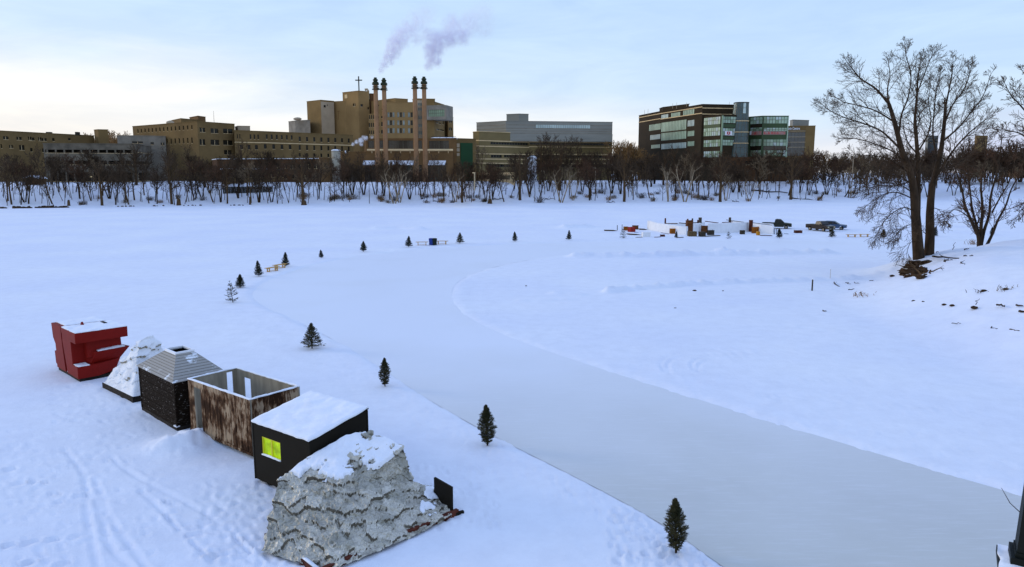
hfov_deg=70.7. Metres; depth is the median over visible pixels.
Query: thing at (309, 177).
bare tree
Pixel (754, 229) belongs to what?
board panel
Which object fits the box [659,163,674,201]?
bare tree
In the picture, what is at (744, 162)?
bare tree
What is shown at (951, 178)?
bare tree
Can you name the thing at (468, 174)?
bare tree
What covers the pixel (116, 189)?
bare tree
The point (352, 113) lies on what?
hospital tower
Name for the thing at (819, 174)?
bare tree
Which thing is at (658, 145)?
window
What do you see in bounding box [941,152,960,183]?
bare tree
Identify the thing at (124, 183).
bare tree
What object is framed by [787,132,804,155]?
window
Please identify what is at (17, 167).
bare tree
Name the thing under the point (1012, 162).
bare tree
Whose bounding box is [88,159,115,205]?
bare tree
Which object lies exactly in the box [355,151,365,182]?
bare tree
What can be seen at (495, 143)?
window
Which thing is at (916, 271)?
root mass
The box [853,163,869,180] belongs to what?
bare tree
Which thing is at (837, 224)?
blue car
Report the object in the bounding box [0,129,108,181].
brick block
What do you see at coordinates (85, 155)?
bare tree
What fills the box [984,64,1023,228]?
edge tree
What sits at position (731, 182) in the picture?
bare tree
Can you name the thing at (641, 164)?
bare tree
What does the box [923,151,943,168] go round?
bare tree
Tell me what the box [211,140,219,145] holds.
window
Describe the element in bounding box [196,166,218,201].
bare tree
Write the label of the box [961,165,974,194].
bare tree
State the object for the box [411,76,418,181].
chimney
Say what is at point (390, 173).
bare tree
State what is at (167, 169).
bare tree
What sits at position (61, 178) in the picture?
bare tree
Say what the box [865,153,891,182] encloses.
bare tree
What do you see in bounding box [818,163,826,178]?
bare tree
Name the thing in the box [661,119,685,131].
window
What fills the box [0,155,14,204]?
bare tree
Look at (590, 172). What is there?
bare tree
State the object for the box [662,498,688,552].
spruce
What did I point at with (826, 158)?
bare tree
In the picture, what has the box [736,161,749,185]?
bare tree
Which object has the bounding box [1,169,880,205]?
sapling thicket
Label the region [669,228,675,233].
crate
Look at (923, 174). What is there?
bare tree
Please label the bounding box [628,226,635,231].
crate
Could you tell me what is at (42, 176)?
bare tree
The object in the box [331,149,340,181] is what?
water tank
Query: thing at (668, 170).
bare tree
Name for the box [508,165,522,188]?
bare tree
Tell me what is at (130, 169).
bare tree
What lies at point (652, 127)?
window
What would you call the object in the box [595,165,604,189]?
bare tree
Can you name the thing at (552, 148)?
bare tree
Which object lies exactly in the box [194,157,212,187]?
bare tree
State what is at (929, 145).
distant tower
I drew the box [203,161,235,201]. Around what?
bare tree
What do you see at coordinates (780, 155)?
bare tree
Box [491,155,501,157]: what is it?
window
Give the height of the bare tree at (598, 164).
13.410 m
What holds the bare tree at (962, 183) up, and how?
on the snow ground
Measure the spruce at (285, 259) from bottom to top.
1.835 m
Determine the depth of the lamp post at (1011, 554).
12.85 m
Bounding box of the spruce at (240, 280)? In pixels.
[234,274,244,286]
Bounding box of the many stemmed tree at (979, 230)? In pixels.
[935,123,1023,245]
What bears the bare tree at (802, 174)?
on the snow ground
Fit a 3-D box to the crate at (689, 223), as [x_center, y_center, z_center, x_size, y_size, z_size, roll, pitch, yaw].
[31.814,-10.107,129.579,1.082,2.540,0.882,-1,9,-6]
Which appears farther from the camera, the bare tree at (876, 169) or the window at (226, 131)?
the window at (226, 131)
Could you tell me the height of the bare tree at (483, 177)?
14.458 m
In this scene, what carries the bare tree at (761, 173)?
on the snow ground
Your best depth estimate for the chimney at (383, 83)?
291.35 m
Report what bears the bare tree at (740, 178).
on the snow ground
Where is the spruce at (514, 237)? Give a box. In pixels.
[512,232,517,240]
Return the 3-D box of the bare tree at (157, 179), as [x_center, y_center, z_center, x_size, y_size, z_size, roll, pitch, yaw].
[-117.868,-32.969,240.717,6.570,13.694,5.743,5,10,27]
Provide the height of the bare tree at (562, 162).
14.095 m
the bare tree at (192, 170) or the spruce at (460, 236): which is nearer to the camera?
the spruce at (460, 236)
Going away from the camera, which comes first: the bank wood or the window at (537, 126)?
the bank wood
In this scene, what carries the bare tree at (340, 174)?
on the snow ground
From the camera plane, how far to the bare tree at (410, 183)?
255.31 m
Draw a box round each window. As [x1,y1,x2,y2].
[132,141,142,143]
[200,139,205,145]
[211,128,218,133]
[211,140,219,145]
[223,129,232,133]
[223,140,231,144]
[224,150,230,154]
[262,437,280,461]
[479,175,509,179]
[489,164,520,166]
[491,142,527,144]
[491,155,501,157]
[530,143,610,144]
[536,125,589,127]
[649,123,660,130]
[650,134,659,139]
[651,144,659,148]
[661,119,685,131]
[661,131,685,140]
[661,142,685,149]
[671,112,679,116]
[683,109,693,114]
[687,120,693,126]
[687,131,693,136]
[688,141,693,145]
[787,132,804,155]
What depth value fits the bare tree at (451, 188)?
253.97 m
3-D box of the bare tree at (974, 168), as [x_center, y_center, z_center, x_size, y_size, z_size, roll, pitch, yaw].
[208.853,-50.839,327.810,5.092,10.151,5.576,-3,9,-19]
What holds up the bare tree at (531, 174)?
on the snow ground
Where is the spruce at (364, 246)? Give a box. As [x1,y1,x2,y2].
[360,241,366,251]
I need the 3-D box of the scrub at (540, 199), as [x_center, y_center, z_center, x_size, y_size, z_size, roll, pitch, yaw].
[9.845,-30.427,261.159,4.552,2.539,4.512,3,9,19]
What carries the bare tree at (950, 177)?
on the snow ground
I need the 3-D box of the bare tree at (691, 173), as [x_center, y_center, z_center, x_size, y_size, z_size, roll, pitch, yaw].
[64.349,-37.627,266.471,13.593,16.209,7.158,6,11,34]
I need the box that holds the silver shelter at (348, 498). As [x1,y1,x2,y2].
[261,430,463,566]
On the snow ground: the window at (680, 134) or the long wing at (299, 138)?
the long wing at (299, 138)
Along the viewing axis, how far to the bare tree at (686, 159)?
288.43 m
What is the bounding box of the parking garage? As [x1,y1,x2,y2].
[43,143,152,181]
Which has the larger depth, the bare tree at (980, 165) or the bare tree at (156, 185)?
the bare tree at (980, 165)
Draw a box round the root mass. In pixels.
[897,258,939,278]
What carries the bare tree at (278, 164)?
on the snow ground
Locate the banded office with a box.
[472,114,612,189]
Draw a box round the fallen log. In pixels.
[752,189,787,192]
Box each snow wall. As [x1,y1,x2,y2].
[647,220,687,234]
[671,222,704,225]
[693,223,701,232]
[708,222,748,232]
[731,220,773,225]
[753,224,773,233]
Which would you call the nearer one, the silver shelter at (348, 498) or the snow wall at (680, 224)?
the silver shelter at (348, 498)
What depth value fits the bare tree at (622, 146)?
335.32 m
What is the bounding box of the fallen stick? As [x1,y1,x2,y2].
[932,254,958,258]
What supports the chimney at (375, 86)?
on the snow ground
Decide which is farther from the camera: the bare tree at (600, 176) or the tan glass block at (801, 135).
the tan glass block at (801, 135)
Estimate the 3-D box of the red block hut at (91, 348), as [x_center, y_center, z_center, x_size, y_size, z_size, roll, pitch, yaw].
[-23.352,3.490,40.051,4.083,2.890,2.620,8,12,42]
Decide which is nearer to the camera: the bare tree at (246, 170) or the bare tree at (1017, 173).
the bare tree at (246, 170)
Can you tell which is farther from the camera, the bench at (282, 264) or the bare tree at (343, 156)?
the bare tree at (343, 156)
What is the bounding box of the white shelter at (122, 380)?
[102,336,163,402]
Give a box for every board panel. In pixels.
[701,225,707,232]
[751,227,758,232]
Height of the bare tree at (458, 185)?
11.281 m
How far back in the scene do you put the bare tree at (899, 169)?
316.81 m
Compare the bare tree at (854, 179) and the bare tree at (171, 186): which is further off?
the bare tree at (854, 179)
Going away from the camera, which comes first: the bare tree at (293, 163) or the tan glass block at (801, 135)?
the bare tree at (293, 163)
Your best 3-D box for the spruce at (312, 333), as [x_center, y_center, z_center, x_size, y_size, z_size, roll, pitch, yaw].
[-12.548,3.280,45.455,1.574,1.726,1.450,-7,12,-38]
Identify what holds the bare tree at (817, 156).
on the snow ground
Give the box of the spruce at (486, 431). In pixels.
[477,405,496,445]
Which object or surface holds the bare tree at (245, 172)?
on the snow ground
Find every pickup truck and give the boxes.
[762,219,791,228]
[806,221,834,231]
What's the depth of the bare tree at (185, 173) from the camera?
259.44 m
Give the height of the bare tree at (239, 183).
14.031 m
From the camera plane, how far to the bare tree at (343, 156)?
272.38 m
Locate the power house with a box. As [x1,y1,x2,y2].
[340,136,456,181]
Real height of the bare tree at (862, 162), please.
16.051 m
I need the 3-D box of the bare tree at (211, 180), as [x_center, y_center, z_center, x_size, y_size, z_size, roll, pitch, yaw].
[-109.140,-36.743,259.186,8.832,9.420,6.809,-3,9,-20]
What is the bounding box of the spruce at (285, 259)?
[281,252,289,265]
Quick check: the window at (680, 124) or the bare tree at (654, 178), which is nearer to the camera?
the bare tree at (654, 178)
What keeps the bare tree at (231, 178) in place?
on the snow ground
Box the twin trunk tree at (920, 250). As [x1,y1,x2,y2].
[811,36,1003,265]
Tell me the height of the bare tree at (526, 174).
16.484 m
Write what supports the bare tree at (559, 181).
on the snow ground
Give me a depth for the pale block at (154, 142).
342.34 m
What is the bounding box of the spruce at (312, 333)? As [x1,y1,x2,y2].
[300,323,324,348]
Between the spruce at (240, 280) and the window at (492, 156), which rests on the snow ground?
the spruce at (240, 280)
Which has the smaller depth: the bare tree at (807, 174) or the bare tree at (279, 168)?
the bare tree at (279, 168)
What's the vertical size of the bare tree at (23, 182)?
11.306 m
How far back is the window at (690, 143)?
345.65 m
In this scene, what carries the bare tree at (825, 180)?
on the snow ground
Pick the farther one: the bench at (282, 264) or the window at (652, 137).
the window at (652, 137)
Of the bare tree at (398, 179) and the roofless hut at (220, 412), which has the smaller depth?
the roofless hut at (220, 412)
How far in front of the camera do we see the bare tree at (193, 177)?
250.38 m
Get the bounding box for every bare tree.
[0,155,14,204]
[0,156,38,201]
[0,160,18,200]
[12,159,41,189]
[14,172,30,204]
[22,167,39,203]
[25,144,44,184]
[30,161,52,203]
[40,182,52,203]
[47,151,64,187]
[49,158,67,190]
[51,156,69,191]
[61,150,75,183]
[64,158,90,198]
[74,179,86,196]
[77,148,92,184]
[77,170,97,200]
[87,157,103,188]
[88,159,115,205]
[90,160,120,198]
[97,158,109,195]
[109,164,130,204]
[111,165,134,204]
[112,181,126,200]
[116,158,134,199]
[120,158,139,199]
[124,142,141,184]
[136,164,148,194]
[145,168,164,180]
[150,165,166,203]
[151,173,163,201]
[157,143,177,181]
[159,153,184,203]
[159,179,168,197]
[162,174,180,204]
[163,150,184,184]
[177,166,198,191]
[178,154,214,196]
[180,171,205,199]
[181,142,197,183]
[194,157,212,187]
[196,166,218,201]
[200,170,217,192]
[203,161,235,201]
[220,157,238,203]
[222,159,250,197]
[227,139,252,182]
[237,160,260,202]
[240,156,253,195]
[246,164,267,202]
[248,157,273,186]
[254,158,288,201]
[255,157,272,185]
[270,181,282,197]
[273,158,289,189]
[275,154,287,187]
[285,150,300,183]
[287,154,321,202]
[287,166,300,196]
[300,167,318,183]
[311,161,327,190]
[314,161,329,198]
[322,157,334,182]
[326,176,342,200]
[330,159,352,198]
[334,148,349,185]
[339,158,364,194]
[339,159,350,180]
[351,165,374,194]
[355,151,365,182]
[361,159,382,194]
[371,162,392,195]
[372,149,387,168]
[376,159,396,199]
[379,166,411,203]
[388,171,409,202]
[389,155,413,192]
[392,151,400,182]
[399,170,418,199]
[406,165,436,198]
[408,156,420,182]
[426,153,438,183]
[426,163,438,180]
[430,160,449,200]
[438,165,458,182]
[446,172,464,201]
[447,182,456,199]
[454,164,478,184]
[456,162,471,202]
[471,163,500,201]
[473,143,487,182]
[483,161,499,179]
[491,169,508,201]
[492,165,506,198]
[505,153,533,199]
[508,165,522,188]
[515,155,534,196]
[520,164,537,182]
[522,165,540,193]
[533,146,552,181]
[534,132,553,184]
[534,158,564,190]
[538,166,552,196]
[543,134,560,181]
[546,138,569,190]
[547,167,580,202]
[552,152,572,182]
[553,170,563,200]
[561,163,576,195]
[562,140,576,182]
[563,135,584,182]
[563,176,580,200]
[567,161,580,181]
[573,152,596,190]
[576,161,602,200]
[583,172,595,199]
[591,155,603,181]
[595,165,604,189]
[598,157,622,193]
[599,148,615,182]
[604,140,628,179]
[613,167,625,193]
[614,148,638,201]
[622,141,635,173]
[623,145,645,179]
[625,156,644,185]
[625,168,639,199]
[636,155,649,183]
[637,162,653,196]
[642,158,659,186]
[646,152,662,183]
[655,150,670,184]
[658,179,668,199]
[659,161,682,182]
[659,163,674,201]
[667,145,684,183]
[669,167,684,197]
[670,160,701,201]
[678,166,691,182]
[680,154,693,189]
[681,149,710,180]
[682,156,696,190]
[693,163,704,193]
[694,156,706,187]
[699,149,723,180]
[705,173,713,196]
[708,148,732,201]
[709,158,719,184]
[711,164,725,193]
[715,171,734,200]
[718,174,732,199]
[722,165,746,191]
[732,151,757,182]
[732,169,747,191]
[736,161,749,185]
[739,179,758,200]
[744,170,753,193]
[748,150,771,183]
[751,153,770,194]
[761,168,774,192]
[762,141,790,182]
[772,167,785,190]
[775,150,804,199]
[780,158,799,182]
[787,158,806,195]
[793,160,817,182]
[794,158,809,192]
[796,149,810,178]
[804,164,821,194]
[806,147,821,182]
[810,164,821,191]
[811,165,827,182]
[817,167,839,194]
[818,152,831,167]
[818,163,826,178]
[822,160,844,180]
[832,159,855,184]
[832,172,845,195]
[839,153,848,176]
[839,165,856,197]
[850,158,860,173]
[852,170,864,194]
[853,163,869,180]
[854,153,873,188]
[857,168,872,193]
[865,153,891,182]
[870,153,884,191]
[891,161,903,183]
[914,165,931,191]
[920,164,943,196]
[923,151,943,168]
[939,168,966,195]
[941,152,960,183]
[946,169,959,191]
[951,147,965,165]
[953,174,972,192]
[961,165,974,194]
[968,160,977,182]
[973,160,992,190]
[982,150,1000,183]
[982,170,992,187]
[983,156,999,181]
[994,155,1010,181]
[994,165,1010,191]
[999,152,1021,182]
[1010,166,1023,188]
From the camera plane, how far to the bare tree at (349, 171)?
259.26 m
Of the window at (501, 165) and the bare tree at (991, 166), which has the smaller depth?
the bare tree at (991, 166)
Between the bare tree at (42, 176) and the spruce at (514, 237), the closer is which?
the spruce at (514, 237)
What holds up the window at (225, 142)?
in the hospital wing at (210, 141)
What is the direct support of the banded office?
on the snow ground
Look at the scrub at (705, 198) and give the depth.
273.22 m
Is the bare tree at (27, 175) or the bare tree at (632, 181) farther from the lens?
the bare tree at (632, 181)
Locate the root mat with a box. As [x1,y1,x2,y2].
[904,260,931,267]
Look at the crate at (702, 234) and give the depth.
124.88 m
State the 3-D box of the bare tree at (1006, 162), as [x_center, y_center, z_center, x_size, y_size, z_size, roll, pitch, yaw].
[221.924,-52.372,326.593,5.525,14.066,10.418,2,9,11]
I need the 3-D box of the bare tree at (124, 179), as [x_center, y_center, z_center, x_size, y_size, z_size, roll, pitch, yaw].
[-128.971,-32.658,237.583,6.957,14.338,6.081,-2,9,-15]
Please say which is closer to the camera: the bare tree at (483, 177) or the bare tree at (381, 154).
the bare tree at (483, 177)
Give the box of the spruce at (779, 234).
[776,228,782,237]
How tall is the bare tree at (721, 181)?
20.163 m
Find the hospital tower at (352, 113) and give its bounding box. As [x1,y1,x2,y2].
[306,76,453,151]
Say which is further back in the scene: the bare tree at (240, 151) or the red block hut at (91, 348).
the bare tree at (240, 151)
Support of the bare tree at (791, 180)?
on the snow ground
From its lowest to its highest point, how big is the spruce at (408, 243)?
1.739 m
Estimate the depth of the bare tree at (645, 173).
274.71 m
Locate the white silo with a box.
[527,156,536,181]
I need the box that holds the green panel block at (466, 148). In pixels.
[457,138,475,180]
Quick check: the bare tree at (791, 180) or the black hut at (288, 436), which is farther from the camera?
the bare tree at (791, 180)
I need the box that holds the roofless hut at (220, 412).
[187,367,299,456]
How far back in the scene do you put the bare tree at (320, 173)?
265.61 m
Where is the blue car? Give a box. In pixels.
[827,220,846,229]
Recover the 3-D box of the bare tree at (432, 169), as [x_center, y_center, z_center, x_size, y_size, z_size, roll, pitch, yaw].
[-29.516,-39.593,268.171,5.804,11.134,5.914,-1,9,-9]
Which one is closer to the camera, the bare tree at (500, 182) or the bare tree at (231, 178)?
the bare tree at (231, 178)
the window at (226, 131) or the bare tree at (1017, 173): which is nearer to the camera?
the bare tree at (1017, 173)
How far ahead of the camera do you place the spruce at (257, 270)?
76.70 m
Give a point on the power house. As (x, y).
(444, 148)
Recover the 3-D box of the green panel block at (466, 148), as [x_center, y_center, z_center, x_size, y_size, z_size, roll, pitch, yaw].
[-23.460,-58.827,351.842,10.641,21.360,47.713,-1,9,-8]
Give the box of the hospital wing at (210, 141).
[132,111,235,180]
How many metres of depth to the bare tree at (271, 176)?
248.95 m
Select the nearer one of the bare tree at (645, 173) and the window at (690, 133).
the bare tree at (645, 173)
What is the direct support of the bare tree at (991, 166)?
on the snow ground
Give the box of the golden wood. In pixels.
[83,130,654,178]
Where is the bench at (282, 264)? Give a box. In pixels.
[272,263,286,268]
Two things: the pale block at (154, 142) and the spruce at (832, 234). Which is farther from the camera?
the pale block at (154, 142)
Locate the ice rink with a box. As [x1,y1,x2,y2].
[252,238,1023,566]
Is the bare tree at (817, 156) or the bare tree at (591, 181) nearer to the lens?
the bare tree at (591, 181)
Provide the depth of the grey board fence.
261.60 m
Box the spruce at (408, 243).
[405,236,412,246]
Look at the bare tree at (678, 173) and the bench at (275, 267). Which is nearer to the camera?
the bench at (275, 267)
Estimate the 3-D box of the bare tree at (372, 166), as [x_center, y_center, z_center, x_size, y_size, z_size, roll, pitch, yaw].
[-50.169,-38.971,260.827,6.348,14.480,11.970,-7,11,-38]
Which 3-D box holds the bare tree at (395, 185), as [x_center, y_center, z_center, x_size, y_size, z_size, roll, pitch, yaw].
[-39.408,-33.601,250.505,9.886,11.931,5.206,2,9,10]
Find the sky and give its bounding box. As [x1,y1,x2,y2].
[0,0,1023,172]
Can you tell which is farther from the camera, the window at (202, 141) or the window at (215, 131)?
the window at (215, 131)
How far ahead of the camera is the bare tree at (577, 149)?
292.18 m
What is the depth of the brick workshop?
298.16 m
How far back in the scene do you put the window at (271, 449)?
25.14 m
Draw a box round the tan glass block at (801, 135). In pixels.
[787,120,815,179]
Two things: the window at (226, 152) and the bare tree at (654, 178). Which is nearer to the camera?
the bare tree at (654, 178)
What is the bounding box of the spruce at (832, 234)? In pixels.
[829,228,835,236]
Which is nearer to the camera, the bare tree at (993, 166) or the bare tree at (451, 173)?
the bare tree at (451, 173)
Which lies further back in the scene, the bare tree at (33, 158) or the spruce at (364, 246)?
the bare tree at (33, 158)
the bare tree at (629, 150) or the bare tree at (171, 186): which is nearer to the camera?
the bare tree at (171, 186)
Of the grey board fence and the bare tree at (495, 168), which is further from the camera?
the bare tree at (495, 168)
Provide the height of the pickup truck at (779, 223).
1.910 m
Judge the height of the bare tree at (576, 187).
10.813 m
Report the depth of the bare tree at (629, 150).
333.93 m
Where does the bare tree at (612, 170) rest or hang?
on the snow ground
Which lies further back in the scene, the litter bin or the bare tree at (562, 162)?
the bare tree at (562, 162)
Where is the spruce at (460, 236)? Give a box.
[456,233,464,242]
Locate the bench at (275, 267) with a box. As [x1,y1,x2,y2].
[265,266,279,271]
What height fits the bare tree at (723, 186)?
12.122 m
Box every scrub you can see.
[344,194,360,199]
[533,196,543,202]
[700,195,709,200]
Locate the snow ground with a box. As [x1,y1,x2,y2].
[0,173,1023,566]
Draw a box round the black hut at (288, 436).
[251,390,368,486]
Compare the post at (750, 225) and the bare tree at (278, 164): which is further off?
the bare tree at (278, 164)
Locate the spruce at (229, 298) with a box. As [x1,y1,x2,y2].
[225,281,238,301]
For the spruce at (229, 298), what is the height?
1.972 m
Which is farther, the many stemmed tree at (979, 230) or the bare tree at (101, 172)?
the bare tree at (101, 172)
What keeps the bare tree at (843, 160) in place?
on the snow ground
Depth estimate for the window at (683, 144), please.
360.82 m
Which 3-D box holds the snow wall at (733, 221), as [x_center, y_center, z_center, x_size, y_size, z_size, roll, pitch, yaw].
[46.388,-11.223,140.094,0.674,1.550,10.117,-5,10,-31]
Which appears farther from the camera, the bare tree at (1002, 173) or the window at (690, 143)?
the window at (690, 143)
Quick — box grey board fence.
[223,186,272,193]
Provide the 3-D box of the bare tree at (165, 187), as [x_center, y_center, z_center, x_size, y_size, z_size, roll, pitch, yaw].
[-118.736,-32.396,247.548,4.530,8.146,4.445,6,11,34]
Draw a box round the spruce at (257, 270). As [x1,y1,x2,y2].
[254,260,263,274]
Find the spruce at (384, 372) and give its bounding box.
[378,358,391,385]
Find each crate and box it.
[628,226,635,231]
[641,232,650,236]
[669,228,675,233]
[686,220,692,230]
[687,231,696,235]
[698,231,705,236]
[707,230,713,234]
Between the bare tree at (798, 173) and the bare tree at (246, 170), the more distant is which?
the bare tree at (798, 173)
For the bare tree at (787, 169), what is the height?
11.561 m
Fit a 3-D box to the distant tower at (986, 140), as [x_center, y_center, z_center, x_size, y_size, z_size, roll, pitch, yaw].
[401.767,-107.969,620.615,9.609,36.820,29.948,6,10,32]
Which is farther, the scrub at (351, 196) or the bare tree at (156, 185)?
the scrub at (351, 196)
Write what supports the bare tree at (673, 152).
on the snow ground
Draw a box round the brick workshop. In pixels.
[212,158,319,183]
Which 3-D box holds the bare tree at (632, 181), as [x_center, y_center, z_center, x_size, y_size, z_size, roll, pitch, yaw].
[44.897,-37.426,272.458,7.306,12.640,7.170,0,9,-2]
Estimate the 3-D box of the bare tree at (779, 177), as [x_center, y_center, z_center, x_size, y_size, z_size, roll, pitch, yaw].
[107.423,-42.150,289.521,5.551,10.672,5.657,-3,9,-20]
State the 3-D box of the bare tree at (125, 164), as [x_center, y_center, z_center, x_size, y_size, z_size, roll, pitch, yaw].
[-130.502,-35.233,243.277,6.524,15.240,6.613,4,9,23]
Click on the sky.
(67, 66)
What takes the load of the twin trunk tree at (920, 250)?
on the snow ground
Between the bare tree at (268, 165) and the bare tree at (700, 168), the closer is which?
the bare tree at (268, 165)
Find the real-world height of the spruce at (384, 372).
1.626 m
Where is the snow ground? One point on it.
(94, 473)
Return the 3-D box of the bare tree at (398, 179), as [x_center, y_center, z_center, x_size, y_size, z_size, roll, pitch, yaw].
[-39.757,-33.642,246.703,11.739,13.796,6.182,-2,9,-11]
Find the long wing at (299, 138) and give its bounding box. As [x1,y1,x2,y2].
[233,117,353,157]
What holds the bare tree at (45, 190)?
on the snow ground
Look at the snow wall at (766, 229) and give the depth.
130.62 m
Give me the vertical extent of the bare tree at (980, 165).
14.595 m
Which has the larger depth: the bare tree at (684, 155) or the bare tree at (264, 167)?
the bare tree at (684, 155)
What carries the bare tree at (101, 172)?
on the snow ground
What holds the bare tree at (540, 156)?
on the snow ground
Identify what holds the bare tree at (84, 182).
on the snow ground
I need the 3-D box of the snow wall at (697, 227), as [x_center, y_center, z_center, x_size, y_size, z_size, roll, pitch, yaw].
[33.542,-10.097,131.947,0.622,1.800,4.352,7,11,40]
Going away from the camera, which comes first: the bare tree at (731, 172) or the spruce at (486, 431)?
the spruce at (486, 431)
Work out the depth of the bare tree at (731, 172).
284.81 m
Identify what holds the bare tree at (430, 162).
on the snow ground
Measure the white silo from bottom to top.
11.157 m
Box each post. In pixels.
[748,219,752,231]
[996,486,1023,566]
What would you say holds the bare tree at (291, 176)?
on the snow ground
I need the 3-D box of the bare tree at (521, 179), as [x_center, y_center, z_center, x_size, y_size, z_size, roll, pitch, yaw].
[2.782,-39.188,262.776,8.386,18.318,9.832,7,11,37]
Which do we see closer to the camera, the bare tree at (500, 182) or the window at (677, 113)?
the bare tree at (500, 182)
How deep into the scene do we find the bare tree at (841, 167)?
310.05 m
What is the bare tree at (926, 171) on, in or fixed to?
on the snow ground
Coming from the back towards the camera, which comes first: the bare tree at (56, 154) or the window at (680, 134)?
the window at (680, 134)
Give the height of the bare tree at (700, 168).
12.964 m
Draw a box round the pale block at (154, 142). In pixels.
[117,135,167,180]
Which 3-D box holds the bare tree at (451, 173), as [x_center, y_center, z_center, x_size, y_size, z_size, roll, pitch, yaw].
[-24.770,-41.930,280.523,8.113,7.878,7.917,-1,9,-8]
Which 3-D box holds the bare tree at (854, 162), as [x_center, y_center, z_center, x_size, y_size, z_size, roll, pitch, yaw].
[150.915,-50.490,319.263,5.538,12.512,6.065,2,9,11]
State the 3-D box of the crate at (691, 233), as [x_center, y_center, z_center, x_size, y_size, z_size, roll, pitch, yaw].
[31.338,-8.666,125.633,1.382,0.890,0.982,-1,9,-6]
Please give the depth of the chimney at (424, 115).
291.64 m
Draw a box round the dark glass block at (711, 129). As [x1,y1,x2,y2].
[637,102,788,181]
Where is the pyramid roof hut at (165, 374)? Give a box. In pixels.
[136,345,222,430]
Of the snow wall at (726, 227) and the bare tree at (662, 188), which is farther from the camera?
the bare tree at (662, 188)
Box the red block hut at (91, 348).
[51,316,128,381]
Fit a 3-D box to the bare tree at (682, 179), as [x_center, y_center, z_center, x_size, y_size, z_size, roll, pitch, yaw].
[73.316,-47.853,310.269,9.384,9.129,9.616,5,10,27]
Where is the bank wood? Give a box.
[1,149,810,184]
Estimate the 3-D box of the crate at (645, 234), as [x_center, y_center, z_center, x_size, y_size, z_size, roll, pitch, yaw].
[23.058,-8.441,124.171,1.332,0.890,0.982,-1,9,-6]
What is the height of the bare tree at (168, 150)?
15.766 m
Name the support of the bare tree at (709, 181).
on the snow ground
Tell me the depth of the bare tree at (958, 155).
328.27 m
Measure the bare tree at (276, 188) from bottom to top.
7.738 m
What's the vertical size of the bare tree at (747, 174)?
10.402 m
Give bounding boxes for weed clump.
[996,284,1017,291]
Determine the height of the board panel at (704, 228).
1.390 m
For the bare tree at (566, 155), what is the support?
on the snow ground
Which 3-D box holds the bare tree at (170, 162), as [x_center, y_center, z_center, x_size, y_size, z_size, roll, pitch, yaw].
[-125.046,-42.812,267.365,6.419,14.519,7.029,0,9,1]
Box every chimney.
[372,77,380,180]
[380,78,388,181]
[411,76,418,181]
[420,77,427,181]
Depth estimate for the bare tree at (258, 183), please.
247.22 m
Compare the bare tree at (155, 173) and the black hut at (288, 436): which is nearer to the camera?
the black hut at (288, 436)
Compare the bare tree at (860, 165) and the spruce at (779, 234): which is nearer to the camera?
the spruce at (779, 234)
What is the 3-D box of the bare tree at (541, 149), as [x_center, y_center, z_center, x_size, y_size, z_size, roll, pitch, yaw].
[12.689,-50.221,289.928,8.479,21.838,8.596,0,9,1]
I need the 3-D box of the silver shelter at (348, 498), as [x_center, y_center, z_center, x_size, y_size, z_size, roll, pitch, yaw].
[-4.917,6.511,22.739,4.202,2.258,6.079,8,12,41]
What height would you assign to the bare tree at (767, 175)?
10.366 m
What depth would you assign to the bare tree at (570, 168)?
275.23 m
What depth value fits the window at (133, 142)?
339.54 m
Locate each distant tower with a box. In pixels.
[925,135,937,156]
[974,135,987,151]
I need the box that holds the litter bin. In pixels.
[432,238,436,244]
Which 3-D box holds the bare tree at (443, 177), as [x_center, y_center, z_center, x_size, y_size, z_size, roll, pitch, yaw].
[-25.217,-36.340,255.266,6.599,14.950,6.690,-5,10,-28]
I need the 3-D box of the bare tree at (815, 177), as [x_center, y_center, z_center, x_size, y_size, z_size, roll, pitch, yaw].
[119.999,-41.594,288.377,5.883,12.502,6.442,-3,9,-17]
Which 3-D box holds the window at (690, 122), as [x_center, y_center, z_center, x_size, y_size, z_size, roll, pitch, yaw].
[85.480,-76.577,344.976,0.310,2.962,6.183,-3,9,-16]
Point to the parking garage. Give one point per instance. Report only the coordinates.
(106, 151)
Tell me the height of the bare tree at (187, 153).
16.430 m
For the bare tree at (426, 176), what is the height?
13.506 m
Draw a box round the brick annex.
[318,157,332,181]
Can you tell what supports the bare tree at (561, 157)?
on the snow ground
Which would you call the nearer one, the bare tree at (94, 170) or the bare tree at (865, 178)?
the bare tree at (94, 170)
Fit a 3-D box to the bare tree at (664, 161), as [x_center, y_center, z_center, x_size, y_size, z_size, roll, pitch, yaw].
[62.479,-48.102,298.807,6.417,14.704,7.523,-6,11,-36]
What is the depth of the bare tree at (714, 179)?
281.54 m
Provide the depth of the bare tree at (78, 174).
241.70 m
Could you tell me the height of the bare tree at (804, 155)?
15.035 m
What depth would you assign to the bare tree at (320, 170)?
253.07 m
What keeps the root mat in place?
on the snow ground
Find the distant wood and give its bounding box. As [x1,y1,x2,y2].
[797,138,1023,181]
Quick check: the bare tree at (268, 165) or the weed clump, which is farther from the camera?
the bare tree at (268, 165)
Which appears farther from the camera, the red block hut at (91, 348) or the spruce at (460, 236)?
the spruce at (460, 236)
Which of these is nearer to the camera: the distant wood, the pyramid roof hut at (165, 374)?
the pyramid roof hut at (165, 374)
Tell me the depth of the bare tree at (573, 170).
300.71 m
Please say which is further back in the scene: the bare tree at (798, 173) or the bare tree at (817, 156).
the bare tree at (817, 156)
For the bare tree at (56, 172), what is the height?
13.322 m
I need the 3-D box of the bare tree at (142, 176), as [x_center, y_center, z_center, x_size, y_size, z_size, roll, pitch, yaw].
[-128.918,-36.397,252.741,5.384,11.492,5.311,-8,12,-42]
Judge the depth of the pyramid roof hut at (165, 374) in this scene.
31.85 m

